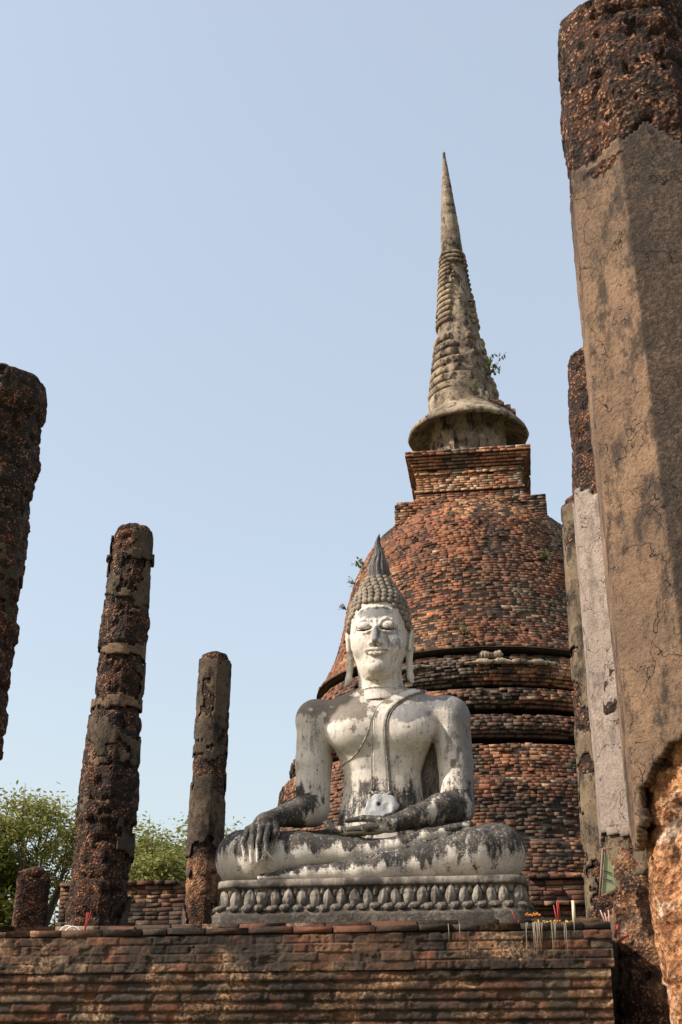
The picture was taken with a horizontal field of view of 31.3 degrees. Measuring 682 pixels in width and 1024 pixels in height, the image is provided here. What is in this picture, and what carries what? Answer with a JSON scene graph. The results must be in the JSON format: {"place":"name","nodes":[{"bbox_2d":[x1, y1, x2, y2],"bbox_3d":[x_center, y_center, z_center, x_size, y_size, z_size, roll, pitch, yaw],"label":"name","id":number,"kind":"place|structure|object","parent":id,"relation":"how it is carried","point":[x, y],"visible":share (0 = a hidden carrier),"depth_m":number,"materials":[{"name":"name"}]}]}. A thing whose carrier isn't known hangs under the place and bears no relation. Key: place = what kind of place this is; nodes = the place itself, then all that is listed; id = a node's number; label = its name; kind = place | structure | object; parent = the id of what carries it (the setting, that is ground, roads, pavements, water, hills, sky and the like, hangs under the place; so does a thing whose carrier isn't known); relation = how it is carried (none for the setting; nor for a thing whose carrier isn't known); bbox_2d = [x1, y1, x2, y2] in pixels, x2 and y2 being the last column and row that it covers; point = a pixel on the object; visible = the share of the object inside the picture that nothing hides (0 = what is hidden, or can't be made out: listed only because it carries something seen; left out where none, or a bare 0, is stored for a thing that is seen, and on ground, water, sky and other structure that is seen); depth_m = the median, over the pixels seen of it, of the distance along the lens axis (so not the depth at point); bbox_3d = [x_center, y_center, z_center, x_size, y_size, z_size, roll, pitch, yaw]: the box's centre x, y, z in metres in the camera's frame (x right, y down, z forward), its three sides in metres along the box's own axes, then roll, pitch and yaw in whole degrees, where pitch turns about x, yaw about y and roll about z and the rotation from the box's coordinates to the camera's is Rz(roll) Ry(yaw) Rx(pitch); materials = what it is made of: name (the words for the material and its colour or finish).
{"place":"outdoors","nodes":[
{"label":"outdoors","id":0,"kind":"place"},
{"bbox_2d":[55,879,222,925],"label":"brick wall","id":1,"kind":"structure","parent":0,"point":[158,902],"depth_m":19.82,"materials":[{"name":"brown brick"}]},
{"bbox_2d":[0,0,587,926],"label":"sky","id":2,"kind":"structure","parent":0,"point":[220,220],"materials":[{"name":"blue"}]},
{"bbox_2d":[528,872,585,918],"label":"brick wall","id":3,"kind":"structure","parent":0,"point":[547,892],"depth_m":17.00,"materials":[{"name":"brown brick"}]},
{"bbox_2d":[561,495,615,941],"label":"octagonal column","id":4,"kind":"structure","parent":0,"point":[595,903],"depth_m":13.16,"materials":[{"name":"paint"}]},
{"bbox_2d":[558,0,681,1023],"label":"octagonal column","id":5,"kind":"structure","parent":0,"point":[620,71],"depth_m":6.73,"materials":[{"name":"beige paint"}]},
{"label":"ground","id":6,"kind":"structure","parent":0,"visible":0},
{"bbox_2d":[0,363,47,760],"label":"octagonal column","id":7,"kind":"structure","parent":6,"relation":"on","point":[23,404],"depth_m":11.45,"materials":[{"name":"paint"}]},
{"bbox_2d":[0,813,67,926],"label":"tree","id":8,"kind":"object","parent":6,"relation":"on","point":[9,886],"visible":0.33,"depth_m":39.88,"materials":[{"name":"green plant"}]},
{"bbox_2d":[0,780,77,926],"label":"tree","id":9,"kind":"object","parent":6,"relation":"on","point":[24,824],"visible":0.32,"depth_m":40.10,"materials":[{"name":"green plant"}]},
{"bbox_2d":[49,815,186,925],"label":"tree","id":10,"kind":"object","parent":6,"relation":"on","point":[141,855],"visible":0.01,"depth_m":45.64,"materials":[{"name":"green plant"}]},
{"bbox_2d":[53,811,244,917],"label":"tree","id":11,"kind":"object","parent":6,"relation":"on","point":[164,864],"visible":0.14,"depth_m":40.40,"materials":[{"name":"green plant"}]},
{"bbox_2d":[0,917,619,1023],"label":"brick platform","id":12,"kind":"structure","parent":6,"relation":"on","point":[486,971],"depth_m":9.16,"materials":[{"name":"brown brick"}]},
{"bbox_2d":[12,866,50,926],"bbox_3d":[-3.602,4.724,14.063,0.397,1.204,0.403,6,-26,-13],"label":"stone post","id":13,"kind":"object","parent":12,"relation":"on","point":[30,906],"visible":0.5,"depth_m":14.00,"materials":[{"name":"brown stone"}]},
{"bbox_2d":[84,912,90,929],"bbox_3d":[-2.020,3.244,9.596,0.082,0.180,0.039,8,-26,-16],"label":"incense bundle","id":14,"kind":"object","parent":12,"relation":"on","point":[87,918],"visible":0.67,"depth_m":9.61,"materials":[{"name":"red wood"}]},
{"bbox_2d":[64,523,154,925],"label":"octagonal column","id":15,"kind":"structure","parent":12,"relation":"on","point":[105,821],"depth_m":13.98,"materials":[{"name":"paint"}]},
{"bbox_2d":[181,651,231,923],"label":"octagonal column","id":16,"kind":"structure","parent":12,"relation":"on","point":[206,821],"depth_m":18.61,"materials":[{"name":"stone"}]},
{"bbox_2d":[211,874,534,923],"bbox_3d":[0.301,3.441,10.494,2.725,0.400,1.287,-3,-25,7],"label":"lotus pedestal","id":17,"kind":"object","parent":12,"relation":"on","point":[420,898],"visible":0.83,"depth_m":9.97,"materials":[{"name":"stone"}]},
{"bbox_2d":[215,534,526,880],"bbox_3d":[0.249,1.713,11.314,2.721,3.443,1.076,-1,-25,2],"label":"seated buddha statue","id":18,"kind":"object","parent":17,"relation":"on","point":[405,757],"visible":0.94,"depth_m":10.95,"materials":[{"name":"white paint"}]},
{"bbox_2d":[277,152,585,903],"bbox_3d":[3.061,0.050,28.452,9.930,21.762,9.896,-3,-25,7],"label":"brick stupa","id":19,"kind":"object","parent":12,"relation":"on","point":[458,554],"visible":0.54,"depth_m":24.65,"materials":[{"name":"brick"}]},
{"bbox_2d":[351,557,362,568],"bbox_3d":[0.359,1.161,27.511,0.218,0.299,0.400,16,-29,-31],"label":"wall plant","id":20,"kind":"object","parent":19,"relation":"attached to","point":[358,563],"depth_m":27.42,"materials":[{"name":"green plant"}]},
{"bbox_2d":[457,625,470,636],"bbox_3d":[2.366,2.365,23.672,0.265,0.314,0.425,8,-26,-16],"label":"wall plant","id":21,"kind":"object","parent":19,"relation":"attached to","point":[464,634],"depth_m":23.64,"materials":[{"name":"green plant"}]},
{"bbox_2d":[465,381,479,394],"bbox_3d":[3.086,-2.907,28.742,0.462,0.369,0.297,-3,-25,7],"label":"wall plant","id":22,"kind":"object","parent":19,"relation":"attached to","point":[474,388],"depth_m":28.77,"materials":[{"name":"green plant"}]},
{"bbox_2d":[485,352,505,375],"bbox_3d":[3.745,-3.611,29.694,0.503,0.653,0.780,3,-25,-6],"label":"wall plant","id":23,"kind":"object","parent":19,"relation":"attached to","point":[488,365],"depth_m":29.64,"materials":[{"name":"green plant"}]},
{"bbox_2d":[493,623,509,632],"bbox_3d":[3.098,2.285,23.612,0.220,0.197,0.418,21,-32,-37],"label":"wall plant","id":24,"kind":"object","parent":19,"relation":"attached to","point":[502,629],"depth_m":23.58,"materials":[{"name":"green plant"}]},
{"bbox_2d":[539,550,552,562],"bbox_3d":[4.189,0.938,24.863,0.352,0.340,0.204,12,-28,-24],"label":"wall plant","id":25,"kind":"object","parent":19,"relation":"attached to","point":[545,557],"depth_m":24.89,"materials":[{"name":"green plant"}]},
{"bbox_2d":[448,922,574,957],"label":"wax drips","id":26,"kind":"object","parent":12,"relation":"attached to","point":[533,924],"visible":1,"depth_m":8.99,"materials":[{"name":"wax"}]},
{"bbox_2d":[525,912,540,916],"bbox_3d":[1.473,3.088,9.321,0.122,0.031,0.097,-3,-25,7],"label":"flower garland","id":27,"kind":"object","parent":12,"relation":"on","point":[537,914],"visible":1,"depth_m":9.31},
{"bbox_2d":[535,919,571,922],"bbox_3d":[1.593,3.076,9.130,0.277,0.033,0.108,-3,-25,7],"label":"flower offering","id":28,"kind":"object","parent":12,"relation":"on","point":[553,921],"visible":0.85,"depth_m":9.10,"materials":[{"name":"yellow plant"}]},
{"bbox_2d":[553,900,560,922],"bbox_3d":[1.643,3.045,9.250,0.051,0.181,0.018,-3,-25,7],"label":"incense bundle","id":29,"kind":"object","parent":12,"relation":"on","point":[558,909],"visible":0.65,"depth_m":9.24,"materials":[{"name":"red wood"}]},
{"bbox_2d":[571,900,575,921],"bbox_3d":[1.762,3.025,9.213,0.029,0.185,0.028,-3,-25,7],"label":"candle","id":30,"kind":"object","parent":12,"relation":"on","point":[573,912],"visible":0.84,"depth_m":9.20,"materials":[{"name":"wax"}]},
{"bbox_2d":[600,910,610,925],"bbox_3d":[1.982,3.053,9.105,0.078,0.141,0.017,-3,-25,7],"label":"incense bundle","id":31,"kind":"object","parent":12,"relation":"on","point":[609,916],"visible":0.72,"depth_m":9.11,"materials":[{"name":"pink wood"}]},
{"bbox_2d":[614,925,628,942],"bbox_3d":[2.081,3.130,9.026,0.115,0.132,0.017,-3,-25,7],"label":"incense bundle","id":32,"kind":"object","parent":12,"relation":"attached to","point":[623,937],"visible":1,"depth_m":9.02,"materials":[{"name":"red wood"}]},
{"bbox_2d":[567,347,670,1023],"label":"octagonal column","id":33,"kind":"structure","parent":6,"relation":"on","point":[641,995],"depth_m":10.08,"materials":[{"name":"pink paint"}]},
{"bbox_2d":[599,848,615,896],"bbox_3d":[2.057,2.811,9.459,0.143,0.372,0.140,-3,-25,7],"label":"sign","id":34,"kind":"object","parent":33,"relation":"attached to","point":[607,882],"visible":1,"depth_m":9.39,"materials":[{"name":"green metal"}]}
]}

